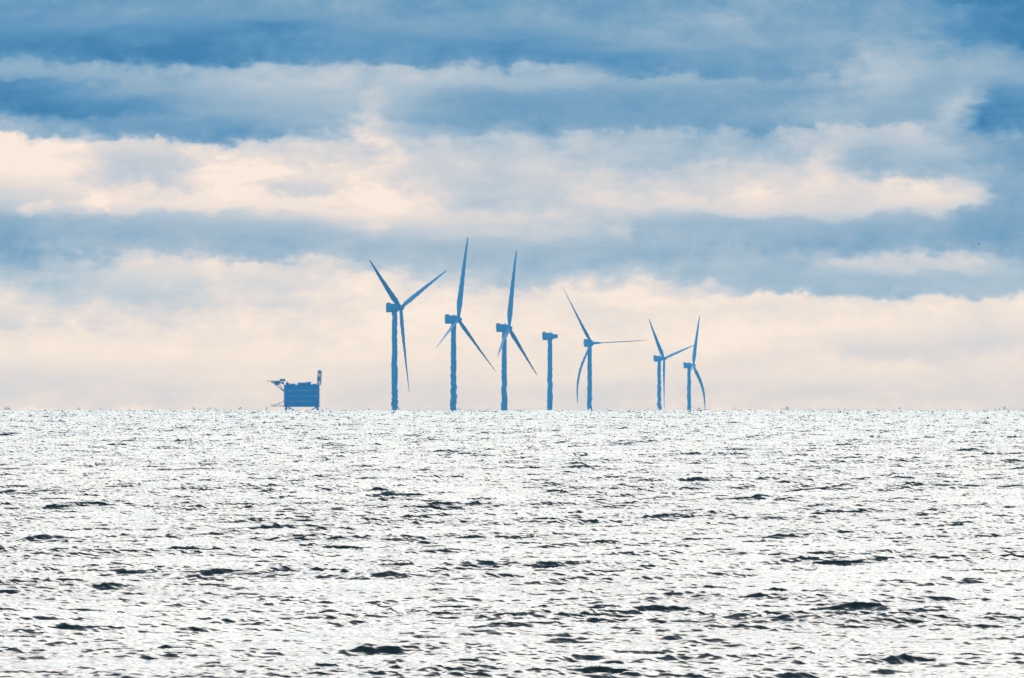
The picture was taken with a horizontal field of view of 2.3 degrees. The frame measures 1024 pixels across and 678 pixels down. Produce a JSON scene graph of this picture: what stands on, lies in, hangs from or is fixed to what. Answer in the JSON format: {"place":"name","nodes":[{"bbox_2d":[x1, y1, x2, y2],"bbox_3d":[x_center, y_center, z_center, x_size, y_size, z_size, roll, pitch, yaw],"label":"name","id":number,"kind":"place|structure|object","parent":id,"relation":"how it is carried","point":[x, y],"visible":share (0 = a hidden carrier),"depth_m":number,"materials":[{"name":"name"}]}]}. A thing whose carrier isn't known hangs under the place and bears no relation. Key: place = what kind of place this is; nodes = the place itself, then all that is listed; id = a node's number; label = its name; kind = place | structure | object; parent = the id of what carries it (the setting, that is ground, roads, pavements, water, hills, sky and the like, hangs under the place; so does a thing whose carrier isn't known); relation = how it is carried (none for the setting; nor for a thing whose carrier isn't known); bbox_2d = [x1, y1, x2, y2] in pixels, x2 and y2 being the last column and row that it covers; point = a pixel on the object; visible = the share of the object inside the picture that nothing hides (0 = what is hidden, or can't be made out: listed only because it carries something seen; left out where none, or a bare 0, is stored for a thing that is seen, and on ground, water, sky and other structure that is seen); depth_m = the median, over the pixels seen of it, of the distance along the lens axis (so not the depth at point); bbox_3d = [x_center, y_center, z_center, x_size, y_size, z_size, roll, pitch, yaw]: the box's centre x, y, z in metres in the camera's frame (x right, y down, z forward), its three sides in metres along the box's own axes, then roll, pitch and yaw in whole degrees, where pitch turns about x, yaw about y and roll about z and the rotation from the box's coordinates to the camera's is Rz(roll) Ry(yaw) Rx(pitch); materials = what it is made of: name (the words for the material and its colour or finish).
{"place":"outdoors","nodes":[
{"label":"outdoors","id":0,"kind":"place"},
{"bbox_2d":[0,407,1023,677],"bbox_3d":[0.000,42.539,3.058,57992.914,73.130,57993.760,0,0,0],"label":"water","id":1,"kind":"structure","parent":0,"point":[538,543],"depth_m":959.66,"materials":[{"name":"white liquid"}]},
{"bbox_2d":[271,370,321,410],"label":"offshore platform","id":2,"kind":"structure","parent":1,"relation":"in","point":[304,394],"depth_m":14991.56,"materials":[{"name":"metal"}]},
{"bbox_2d":[369,260,446,410],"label":"wind turbine","id":3,"kind":"object","parent":1,"relation":"in","point":[395,307],"visible":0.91,"depth_m":15598.36,"materials":[{"name":"paint"}]},
{"bbox_2d":[436,238,494,410],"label":"wind turbine","id":4,"kind":"object","parent":1,"relation":"in","point":[453,320],"visible":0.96,"depth_m":15917.27,"materials":[{"name":"paint"}]},
{"bbox_2d":[496,250,536,410],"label":"wind turbine","id":5,"kind":"object","parent":1,"relation":"in","point":[505,329],"visible":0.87,"depth_m":16955.52,"materials":[{"name":"paint"}]},
{"bbox_2d":[542,331,557,409],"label":"wind turbine","id":6,"kind":"object","parent":1,"relation":"in","point":[550,337],"visible":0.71,"depth_m":18137.99,"materials":[{"name":"paint"}]},
{"bbox_2d":[562,286,645,409],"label":"wind turbine","id":7,"kind":"object","parent":1,"relation":"in","point":[589,343],"visible":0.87,"depth_m":19498.33,"materials":[{"name":"paint"}]},
{"bbox_2d":[649,320,693,410],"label":"wind turbine","id":8,"kind":"object","parent":1,"relation":"in","point":[658,359],"visible":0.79,"depth_m":23998.26,"materials":[{"name":"paint"}]},
{"bbox_2d":[683,316,705,409],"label":"wind turbine","id":9,"kind":"object","parent":1,"relation":"in","point":[690,367],"visible":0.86,"depth_m":24374.46,"materials":[{"name":"paint"}]},
{"bbox_2d":[0,0,1023,410],"label":"sky","id":10,"kind":"structure","parent":0,"point":[198,197],"materials":[{"name":"blue"}]}
]}

